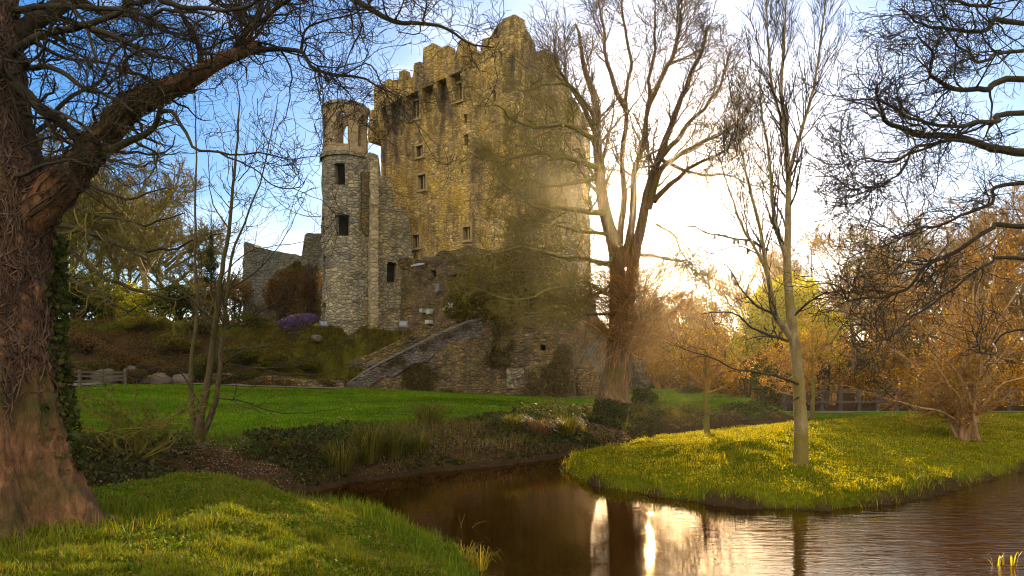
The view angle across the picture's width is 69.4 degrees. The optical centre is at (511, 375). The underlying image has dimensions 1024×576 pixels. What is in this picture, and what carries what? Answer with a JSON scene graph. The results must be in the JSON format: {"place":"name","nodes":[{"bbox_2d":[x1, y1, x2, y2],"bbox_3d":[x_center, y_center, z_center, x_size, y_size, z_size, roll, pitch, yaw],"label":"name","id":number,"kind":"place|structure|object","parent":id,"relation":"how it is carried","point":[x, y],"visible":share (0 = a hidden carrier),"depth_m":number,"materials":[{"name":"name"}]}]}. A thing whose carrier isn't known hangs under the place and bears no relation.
{"place":"outdoors","nodes":[
{"label":"outdoors","id":0,"kind":"place"},
{"bbox_2d":[0,469,471,575],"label":"mound grass","id":1,"kind":"structure","parent":0,"point":[270,556],"depth_m":6.42,"materials":[{"name":"plant"}]},
{"bbox_2d":[0,320,1023,575],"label":"ground","id":2,"kind":"structure","parent":0,"point":[346,356],"depth_m":28.40,"materials":[{"name":"plant"}]},
{"bbox_2d":[65,328,105,355],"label":"bank shrub","id":3,"kind":"object","parent":2,"relation":"on","point":[80,345],"visible":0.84,"depth_m":48.28,"materials":[{"name":"brown plant"}]},
{"bbox_2d":[59,266,119,320],"bbox_3d":[-30.549,-5.669,52.092,5.764,4.297,3.799,0,0,-14],"label":"round bush","id":4,"kind":"object","parent":2,"relation":"on","point":[74,299],"visible":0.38,"depth_m":51.64,"materials":[{"name":"green plant"}]},
{"bbox_2d":[0,490,179,552],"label":"trunk foot grass","id":5,"kind":"structure","parent":2,"relation":"on","point":[115,524],"depth_m":6.27,"materials":[{"name":"plant"}]},
{"bbox_2d":[35,105,145,249],"bbox_3d":[-36.320,-13.174,60.893,15.912,18.309,12.524,0,0,36],"label":"bare tree","id":6,"kind":"object","parent":2,"relation":"on","point":[74,222],"visible":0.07,"depth_m":60.74,"materials":[{"name":"green plant"}]},
{"bbox_2d":[59,368,126,388],"bbox_3d":[-22.855,0.121,40.497,0.148,1.148,5.211,0,0,9],"label":"fence","id":7,"kind":"object","parent":2,"relation":"on","point":[80,375],"visible":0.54,"depth_m":41.03,"materials":[{"name":"grey wood"}]},
{"bbox_2d":[72,352,121,378],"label":"bank shrub","id":8,"kind":"object","parent":2,"relation":"on","point":[96,365],"visible":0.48,"depth_m":45.36,"materials":[{"name":"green plant"}]},
{"bbox_2d":[59,180,134,319],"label":"bare tree","id":9,"kind":"object","parent":2,"relation":"on","point":[72,258],"visible":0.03,"depth_m":69.80,"materials":[{"name":"green plant"}]},
{"bbox_2d":[90,343,147,370],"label":"bank shrub","id":10,"kind":"object","parent":2,"relation":"on","point":[125,359],"visible":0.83,"depth_m":47.21,"materials":[{"name":"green plant"}]},
{"bbox_2d":[78,186,176,316],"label":"bare tree","id":11,"kind":"object","parent":2,"relation":"on","point":[97,265],"visible":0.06,"depth_m":82.07,"materials":[{"name":"green plant"}]},
{"bbox_2d":[63,167,196,315],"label":"bare tree","id":12,"kind":"object","parent":2,"relation":"on","point":[115,252],"visible":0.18,"depth_m":65.35,"materials":[{"name":"green plant"}]},
{"bbox_2d":[107,364,153,383],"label":"bank shrub","id":13,"kind":"object","parent":2,"relation":"on","point":[131,376],"visible":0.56,"depth_m":43.75,"materials":[{"name":"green plant"}]},
{"bbox_2d":[115,288,165,318],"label":"bright bush","id":14,"kind":"object","parent":2,"relation":"on","point":[130,301],"visible":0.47,"depth_m":59.38,"materials":[{"name":"green plant"}]},
{"bbox_2d":[115,311,167,331],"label":"bank shrub","id":15,"kind":"object","parent":2,"relation":"on","point":[144,319],"visible":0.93,"depth_m":50.07,"materials":[{"name":"green plant"}]},
{"bbox_2d":[37,104,248,341],"bbox_3d":[-14.936,-4.389,25.711,12.253,11.010,4.314,0,0,5],"label":"spreading tree","id":16,"kind":"object","parent":2,"relation":"on","point":[79,228],"visible":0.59,"depth_m":25.38,"materials":[{"name":"green plant"}]},
{"bbox_2d":[76,148,216,306],"bbox_3d":[-30.210,-11.648,60.987,10.644,15.103,12.641,0,0,0],"label":"bare tree","id":17,"kind":"object","parent":2,"relation":"on","point":[174,188],"visible":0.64,"depth_m":59.97,"materials":[{"name":"green plant"}]},
{"bbox_2d":[61,373,239,461],"bbox_3d":[-7.093,0.600,12.763,4.579,1.857,1.892,0,0,5],"label":"brush","id":18,"kind":"object","parent":2,"relation":"on","point":[132,439],"visible":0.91,"depth_m":12.62,"materials":[{"name":"green plant"}]},
{"bbox_2d":[133,357,176,375],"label":"bank shrub","id":19,"kind":"object","parent":2,"relation":"on","point":[168,370],"visible":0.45,"depth_m":46.69,"materials":[{"name":"brown plant"}]},
{"bbox_2d":[142,282,203,321],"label":"round bush","id":20,"kind":"object","parent":2,"relation":"on","point":[180,306],"visible":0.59,"depth_m":59.39,"materials":[{"name":"green plant"}]},
{"bbox_2d":[104,212,245,290],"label":"bare tree","id":21,"kind":"object","parent":2,"relation":"on","point":[203,257],"visible":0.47,"depth_m":77.31,"materials":[{"name":"brown plant"}]},
{"bbox_2d":[152,333,200,356],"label":"bank shrub","id":22,"kind":"object","parent":2,"relation":"on","point":[170,342],"visible":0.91,"depth_m":48.67,"materials":[{"name":"green plant"}]},
{"bbox_2d":[188,350,231,375],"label":"bank shrub","id":23,"kind":"object","parent":2,"relation":"on","point":[203,364],"visible":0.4,"depth_m":47.24,"materials":[{"name":"green plant"}]},
{"bbox_2d":[191,231,229,317],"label":"conifer","id":24,"kind":"object","parent":2,"relation":"on","point":[212,254],"visible":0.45,"depth_m":59.80,"materials":[{"name":"green plant"}]},
{"bbox_2d":[58,311,384,385],"bbox_3d":[-24.504,-1.901,49.089,31.404,5.546,7.158,0,0,-4],"label":"bracken cover","id":25,"kind":"object","parent":2,"relation":"on","point":[116,330],"visible":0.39,"depth_m":49.81,"materials":[{"name":"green plant"}]},
{"bbox_2d":[191,273,259,323],"bbox_3d":[-22.084,-5.750,56.875,5.035,4.778,3.181,0,0,0],"label":"brown bush","id":26,"kind":"object","parent":2,"relation":"on","point":[240,288],"visible":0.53,"depth_m":56.33,"materials":[{"name":"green plant"}]},
{"bbox_2d":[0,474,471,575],"bbox_3d":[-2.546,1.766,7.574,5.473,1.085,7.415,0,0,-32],"label":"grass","id":27,"kind":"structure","parent":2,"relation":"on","point":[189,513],"depth_m":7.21,"materials":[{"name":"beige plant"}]},
{"bbox_2d":[1,474,472,575],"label":"fallen leaves","id":28,"kind":"object","parent":2,"relation":"on","point":[281,506],"visible":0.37,"depth_m":8.31,"materials":[{"name":"brown plant"}]},
{"bbox_2d":[8,471,471,575],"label":"clover","id":29,"kind":"object","parent":2,"relation":"on","point":[187,541],"visible":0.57,"depth_m":7.26,"materials":[{"name":"green plant"}]},
{"bbox_2d":[222,343,261,367],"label":"bank shrub","id":30,"kind":"object","parent":2,"relation":"on","point":[246,356],"visible":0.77,"depth_m":48.20,"materials":[{"name":"green plant"}]},
{"bbox_2d":[75,318,411,384],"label":"grass","id":31,"kind":"structure","parent":2,"relation":"on","point":[179,321],"depth_m":50.96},
{"bbox_2d":[115,59,383,442],"bbox_3d":[-5.066,-2.641,15.115,5.712,8.237,2.044,0,0,8],"label":"young tree","id":32,"kind":"object","parent":2,"relation":"on","point":[202,429],"visible":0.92,"depth_m":15.18,"materials":[{"name":"brown plant"}]},
{"bbox_2d":[235,310,268,329],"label":"bank shrub","id":33,"kind":"object","parent":2,"relation":"on","point":[259,321],"visible":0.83,"depth_m":51.27,"materials":[{"name":"green plant"}]},
{"bbox_2d":[256,352,298,372],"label":"bank shrub","id":34,"kind":"object","parent":2,"relation":"on","point":[266,363],"visible":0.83,"depth_m":47.72,"materials":[{"name":"green plant"}]},
{"bbox_2d":[0,0,555,541],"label":"old tree","id":35,"kind":"object","parent":2,"relation":"on","point":[44,466],"visible":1,"depth_m":6.12,"materials":[{"name":"brown plant"}]},
{"bbox_2d":[212,373,344,387],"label":"kerb wall","id":36,"kind":"structure","parent":2,"relation":"on","point":[313,383],"depth_m":46.84,"materials":[{"name":"stone"}]},
{"bbox_2d":[242,233,321,324],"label":"curtain wall","id":37,"kind":"structure","parent":2,"relation":"on","point":[281,260],"depth_m":60.08,"materials":[{"name":"stone"}]},
{"bbox_2d":[259,268,321,323],"bbox_3d":[-16.996,-5.660,56.779,5.018,5.358,2.616,0,0,0],"label":"bush","id":38,"kind":"object","parent":2,"relation":"on","point":[283,310],"visible":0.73,"depth_m":56.52,"materials":[{"name":"brown plant"}]},
{"bbox_2d":[273,311,318,331],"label":"heather bush","id":39,"kind":"object","parent":2,"relation":"on","point":[287,322],"visible":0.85,"depth_m":50.16,"materials":[{"name":"purple plant"}]},
{"bbox_2d":[296,262,321,324],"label":"shrub","id":40,"kind":"object","parent":2,"relation":"on","point":[306,293],"visible":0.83,"depth_m":56.04,"materials":[{"name":"brown plant"}]},
{"bbox_2d":[227,322,414,385],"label":"slope grass","id":41,"kind":"structure","parent":2,"relation":"on","point":[326,332],"depth_m":50.62,"materials":[{"name":"plant"}]},
{"bbox_2d":[319,99,369,335],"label":"round tower","id":42,"kind":"structure","parent":2,"relation":"on","point":[343,298],"depth_m":52.54,"materials":[{"name":"stone"}]},
{"bbox_2d":[309,439,387,474],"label":"grass tussock","id":43,"kind":"object","parent":2,"relation":"on","point":[339,456],"depth_m":15.91,"materials":[{"name":"plant"}]},
{"bbox_2d":[319,420,411,463],"bbox_3d":[-3.137,1.488,16.672,2.451,0.948,2.672,0,0,25],"label":"grass tussock","id":44,"kind":"object","parent":2,"relation":"on","point":[370,440],"depth_m":16.48,"materials":[{"name":"plant"}]},
{"bbox_2d":[361,152,413,330],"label":"wing wall","id":45,"kind":"structure","parent":2,"relation":"on","point":[385,239],"depth_m":53.78,"materials":[{"name":"stone"}]},
{"bbox_2d":[288,488,489,575],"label":"mound edge grass","id":46,"kind":"structure","parent":2,"relation":"on","point":[398,528],"depth_m":9.03,"materials":[{"name":"plant"}]},
{"bbox_2d":[351,422,433,459],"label":"grass tussock","id":47,"kind":"object","parent":2,"relation":"on","point":[392,450],"depth_m":17.11,"materials":[{"name":"plant"}]},
{"bbox_2d":[345,324,454,369],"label":"stair wall","id":48,"kind":"structure","parent":2,"relation":"on","point":[390,350],"depth_m":50.61,"materials":[{"name":"stone"}]},
{"bbox_2d":[61,382,747,438],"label":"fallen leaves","id":49,"kind":"object","parent":2,"relation":"on","point":[324,403],"visible":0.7,"depth_m":32.33,"materials":[{"name":"brown plant"}]},
{"bbox_2d":[405,428,440,453],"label":"grass tussock","id":50,"kind":"object","parent":2,"relation":"on","point":[417,444],"depth_m":18.03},
{"bbox_2d":[76,397,777,487],"bbox_3d":[0.260,1.503,25.108,9.130,1.553,34.577,0,0,34],"label":"ivy cover","id":51,"kind":"object","parent":2,"relation":"on","point":[551,409],"visible":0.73,"depth_m":17.79,"materials":[{"name":"green plant"}]},
{"bbox_2d":[393,400,462,423],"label":"grass tussock","id":52,"kind":"object","parent":2,"relation":"on","point":[431,412],"depth_m":20.73,"materials":[{"name":"plant"}]},
{"bbox_2d":[88,407,779,489],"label":"leaf litter","id":53,"kind":"object","parent":2,"relation":"on","point":[202,446],"visible":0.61,"depth_m":16.58,"materials":[{"name":"plant"}]},
{"bbox_2d":[190,401,732,480],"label":"bank grass","id":54,"kind":"structure","parent":2,"relation":"on","point":[456,420],"depth_m":20.20,"materials":[{"name":"plant"}]},
{"bbox_2d":[345,312,583,397],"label":"bastion wall","id":55,"kind":"structure","parent":2,"relation":"on","point":[456,362],"depth_m":47.42,"materials":[{"name":"stone"}]},
{"bbox_2d":[441,273,486,323],"bbox_3d":[-2.567,-4.701,49.017,3.230,4.164,3.188,0,0,33],"label":"ivy mound","id":56,"kind":"object","parent":55,"relation":"on","point":[453,315],"visible":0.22,"depth_m":48.45,"materials":[{"name":"green plant"}]},
{"bbox_2d":[379,318,573,397],"bbox_3d":[-2.484,-1.159,47.332,12.932,5.238,0.476,0,0,13],"label":"wall moss","id":57,"kind":"object","parent":55,"relation":"attached to","point":[405,374],"depth_m":46.90,"materials":[{"name":"green plant"}]},
{"bbox_2d":[452,221,576,334],"bbox_3d":[0.363,-5.960,48.201,8.016,8.333,4.934,0,0,-23],"label":"ivy mound","id":58,"kind":"object","parent":55,"relation":"on","point":[478,298],"visible":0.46,"depth_m":47.19,"materials":[{"name":"green plant"}]},
{"bbox_2d":[531,268,581,325],"bbox_3d":[2.987,-4.650,47.671,3.166,4.620,2.803,0,0,-43],"label":"ivy mound","id":59,"kind":"object","parent":55,"relation":"on","point":[549,297],"visible":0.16,"depth_m":47.02,"materials":[{"name":"green plant"}]},
{"bbox_2d":[398,245,535,331],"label":"apron wall","id":60,"kind":"structure","parent":2,"relation":"on","point":[422,284],"depth_m":52.66,"materials":[{"name":"stone"}]},
{"bbox_2d":[368,14,590,314],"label":"castle keep","id":61,"kind":"structure","parent":2,"relation":"on","point":[446,217],"depth_m":53.47,"materials":[{"name":"stone"}]},
{"bbox_2d":[64,382,920,443],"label":"lawn grass","id":62,"kind":"structure","parent":2,"relation":"on","point":[263,416],"depth_m":28.99,"materials":[{"name":"plant"}]},
{"bbox_2d":[516,417,558,437],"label":"grass tussock","id":63,"kind":"object","parent":2,"relation":"on","point":[539,428],"depth_m":21.41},
{"bbox_2d":[547,411,587,435],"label":"grass tussock","id":64,"kind":"object","parent":2,"relation":"on","point":[564,430],"depth_m":22.37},
{"bbox_2d":[575,363,598,395],"bbox_3d":[4.742,0.800,47.609,1.682,3.334,1.618,0,0,0],"label":"boulder","id":65,"kind":"object","parent":2,"relation":"on","point":[582,386],"visible":0.44,"depth_m":46.92,"materials":[{"name":"stone"}]},
{"bbox_2d":[561,244,657,388],"bbox_3d":[7.868,-3.559,56.494,1.830,11.483,10.861,0,0,43],"label":"tree","id":66,"kind":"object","parent":2,"relation":"on","point":[637,381],"depth_m":54.06,"materials":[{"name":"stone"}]},
{"bbox_2d":[443,0,794,405],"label":"bare tree","id":67,"kind":"object","parent":2,"relation":"on","point":[623,289],"visible":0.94,"depth_m":31.98,"materials":[{"name":"brown plant"}]},
{"bbox_2d":[630,388,658,404],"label":"shrub","id":68,"kind":"object","parent":2,"relation":"on","point":[644,394],"visible":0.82,"depth_m":32.93,"materials":[{"name":"green plant"}]},
{"bbox_2d":[632,336,697,388],"bbox_3d":[11.370,-0.634,54.807,5.052,4.667,2.904,0,0,-17],"label":"undergrowth bush","id":69,"kind":"object","parent":2,"relation":"on","point":[672,375],"visible":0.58,"depth_m":54.73,"materials":[{"name":"brown plant"}]},
{"bbox_2d":[641,291,715,388],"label":"bare tree","id":70,"kind":"object","parent":2,"relation":"on","point":[701,325],"visible":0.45,"depth_m":63.34,"materials":[{"name":"orange plant"}]},
{"bbox_2d":[675,265,731,356],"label":"bare tree","id":71,"kind":"object","parent":2,"relation":"on","point":[721,301],"visible":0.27,"depth_m":72.53,"materials":[{"name":"orange plant"}]},
{"bbox_2d":[708,357,754,398],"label":"undergrowth bush","id":72,"kind":"object","parent":2,"relation":"on","point":[732,389],"visible":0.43,"depth_m":51.39,"materials":[{"name":"orange plant"}]},
{"bbox_2d":[725,320,766,397],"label":"leafing tree","id":73,"kind":"object","parent":2,"relation":"on","point":[748,348],"visible":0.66,"depth_m":45.79,"materials":[{"name":"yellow plant"}]},
{"bbox_2d":[693,251,799,337],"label":"bare tree","id":74,"kind":"object","parent":2,"relation":"on","point":[739,293],"visible":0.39,"depth_m":78.78,"materials":[{"name":"orange plant"}]},
{"bbox_2d":[738,351,788,407],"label":"dark yew","id":75,"kind":"object","parent":2,"relation":"on","point":[763,391],"visible":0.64,"depth_m":43.55,"materials":[{"name":"green plant"}]},
{"bbox_2d":[723,238,815,360],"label":"bare tree","id":76,"kind":"object","parent":2,"relation":"on","point":[795,262],"visible":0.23,"depth_m":82.39,"materials":[{"name":"orange plant"}]},
{"bbox_2d":[734,272,825,408],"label":"leafing tree","id":77,"kind":"object","parent":2,"relation":"on","point":[764,318],"visible":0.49,"depth_m":44.76,"materials":[{"name":"green plant"}]},
{"bbox_2d":[749,239,861,310],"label":"bare tree","id":78,"kind":"object","parent":2,"relation":"on","point":[773,253],"visible":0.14,"depth_m":76.81,"materials":[{"name":"brown plant"}]},
{"bbox_2d":[789,353,855,404],"bbox_3d":[21.071,0.418,50.247,4.959,4.420,3.492,0,0,21],"label":"undergrowth bush","id":79,"kind":"object","parent":2,"relation":"on","point":[833,397],"visible":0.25,"depth_m":49.63,"materials":[{"name":"brown plant"}]},
{"bbox_2d":[743,248,902,395],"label":"bare tree","id":80,"kind":"object","parent":2,"relation":"on","point":[772,275],"visible":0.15,"depth_m":66.84,"materials":[{"name":"brown plant"}]},
{"bbox_2d":[798,309,849,406],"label":"leafing tree","id":81,"kind":"object","parent":2,"relation":"on","point":[827,377],"visible":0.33,"depth_m":46.82,"materials":[{"name":"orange plant"}]},
{"bbox_2d":[792,211,936,367],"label":"bare tree","id":82,"kind":"object","parent":2,"relation":"on","point":[819,239],"visible":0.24,"depth_m":68.59,"materials":[{"name":"brown plant"}]},
{"bbox_2d":[813,289,920,400],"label":"bare tree","id":83,"kind":"object","parent":2,"relation":"on","point":[878,328],"visible":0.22,"depth_m":53.23,"materials":[{"name":"orange plant"}]},
{"bbox_2d":[821,218,938,369],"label":"bare tree","id":84,"kind":"object","parent":2,"relation":"on","point":[853,354],"visible":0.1,"depth_m":84.13,"materials":[{"name":"brown plant"}]},
{"bbox_2d":[849,342,914,405],"bbox_3d":[25.432,0.165,50.082,5.123,5.040,3.524,0,0,0],"label":"undergrowth bush","id":85,"kind":"object","parent":2,"relation":"on","point":[895,370],"visible":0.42,"depth_m":49.98,"materials":[{"name":"brown plant"}]},
{"bbox_2d":[759,0,1023,404],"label":"spreading tree","id":86,"kind":"object","parent":2,"relation":"on","point":[903,114],"visible":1,"depth_m":8.83,"materials":[{"name":"brown plant"}]},
{"bbox_2d":[781,388,1023,412],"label":"post fence","id":87,"kind":"object","parent":2,"relation":"on","point":[839,401],"visible":0.32,"depth_m":40.90,"materials":[{"name":"wood"}]},
{"bbox_2d":[831,209,997,398],"bbox_3d":[32.344,-5.954,63.730,14.835,15.914,10.194,0,0,-16],"label":"bare tree","id":88,"kind":"object","parent":2,"relation":"on","point":[866,253],"visible":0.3,"depth_m":62.85,"materials":[{"name":"brown plant"}]},
{"bbox_2d":[862,277,975,395],"bbox_3d":[28.399,-2.335,51.305,7.421,8.889,5.812,0,0,11],"label":"bare tree","id":89,"kind":"object","parent":2,"relation":"on","point":[900,359],"visible":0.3,"depth_m":51.28,"materials":[{"name":"orange plant"}]},
{"bbox_2d":[846,200,1005,379],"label":"bare tree","id":90,"kind":"object","parent":2,"relation":"on","point":[948,276],"visible":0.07,"depth_m":77.71,"materials":[{"name":"brown plant"}]},
{"bbox_2d":[856,185,1023,369],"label":"bare tree","id":91,"kind":"object","parent":2,"relation":"on","point":[984,238],"visible":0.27,"depth_m":62.81,"materials":[{"name":"brown plant"}]},
{"bbox_2d":[913,172,1023,364],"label":"bare tree","id":92,"kind":"object","parent":2,"relation":"on","point":[997,199],"visible":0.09,"depth_m":68.60,"materials":[{"name":"brown plant"}]},
{"bbox_2d":[920,281,1023,399],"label":"bare tree","id":93,"kind":"object","parent":2,"relation":"on","point":[1017,356],"visible":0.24,"depth_m":49.96,"materials":[{"name":"brown plant"}]},
{"bbox_2d":[934,187,1023,399],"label":"bare tree","id":94,"kind":"object","parent":2,"relation":"on","point":[987,269],"visible":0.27,"depth_m":58.50,"materials":[{"name":"brown plant"}]},
{"bbox_2d":[954,209,1023,312],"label":"bare tree","id":95,"kind":"object","parent":2,"relation":"on","point":[1020,243],"visible":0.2,"depth_m":61.36,"materials":[{"name":"brown plant"}]},
{"bbox_2d":[969,363,1023,405],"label":"undergrowth bush","id":96,"kind":"object","parent":2,"relation":"on","point":[1020,382],"visible":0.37,"depth_m":48.49,"materials":[{"name":"brown plant"}]},
{"bbox_2d":[976,272,1023,361],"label":"bare tree","id":97,"kind":"object","parent":2,"relation":"on","point":[1019,296],"visible":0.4,"depth_m":51.63,"materials":[{"name":"brown plant"}]},
{"bbox_2d":[19,0,1023,342],"label":"sky","id":98,"kind":"structure","parent":0,"point":[664,212],"materials":[{"name":"blue"}]},
{"bbox_2d":[293,425,1023,575],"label":"river water","id":99,"kind":"structure","parent":0,"point":[546,517],"depth_m":11.16,"materials":[{"name":"liquid"}]},
{"bbox_2d":[462,546,500,570],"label":"sedge clump","id":100,"kind":"object","parent":99,"relation":"in","point":[480,560],"visible":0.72,"depth_m":8.76,"materials":[{"name":"yellow plant"}]},
{"bbox_2d":[558,415,1023,510],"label":"island","id":101,"kind":"structure","parent":0,"point":[742,501],"depth_m":15.35,"materials":[{"name":"plant"}]},
{"bbox_2d":[646,287,758,433],"bbox_3d":[6.248,-0.414,23.645,3.686,4.758,3.268,0,0,0],"label":"sapling","id":102,"kind":"object","parent":101,"relation":"on","point":[706,363],"visible":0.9,"depth_m":23.50,"materials":[{"name":"orange plant"}]},
{"bbox_2d":[660,0,894,468],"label":"slim tree","id":103,"kind":"object","parent":101,"relation":"on","point":[800,440],"visible":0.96,"depth_m":15.37,"materials":[{"name":"brown plant"}]},
{"bbox_2d":[740,323,833,397],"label":"sapling","id":104,"kind":"object","parent":101,"relation":"on","point":[781,384],"visible":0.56,"depth_m":27.01,"materials":[{"name":"green plant"}]},
{"bbox_2d":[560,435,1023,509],"bbox_3d":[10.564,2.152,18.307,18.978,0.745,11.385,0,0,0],"label":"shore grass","id":105,"kind":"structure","parent":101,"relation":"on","point":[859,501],"depth_m":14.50,"materials":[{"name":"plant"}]},
{"bbox_2d":[565,411,1023,507],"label":"island grass","id":106,"kind":"structure","parent":101,"relation":"on","point":[986,449],"depth_m":17.27,"materials":[{"name":"plant"}]},
{"bbox_2d":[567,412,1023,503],"bbox_3d":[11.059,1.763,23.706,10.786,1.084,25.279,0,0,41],"label":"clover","id":107,"kind":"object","parent":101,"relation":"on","point":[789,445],"visible":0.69,"depth_m":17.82,"materials":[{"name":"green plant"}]},
{"bbox_2d":[753,306,855,419],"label":"sapling","id":108,"kind":"object","parent":101,"relation":"on","point":[812,357],"visible":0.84,"depth_m":25.51,"materials":[{"name":"orange plant"}]},
{"bbox_2d":[833,216,1023,441],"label":"hazel bush","id":109,"kind":"object","parent":101,"relation":"on","point":[960,420],"visible":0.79,"depth_m":21.21,"materials":[{"name":"brown plant"}]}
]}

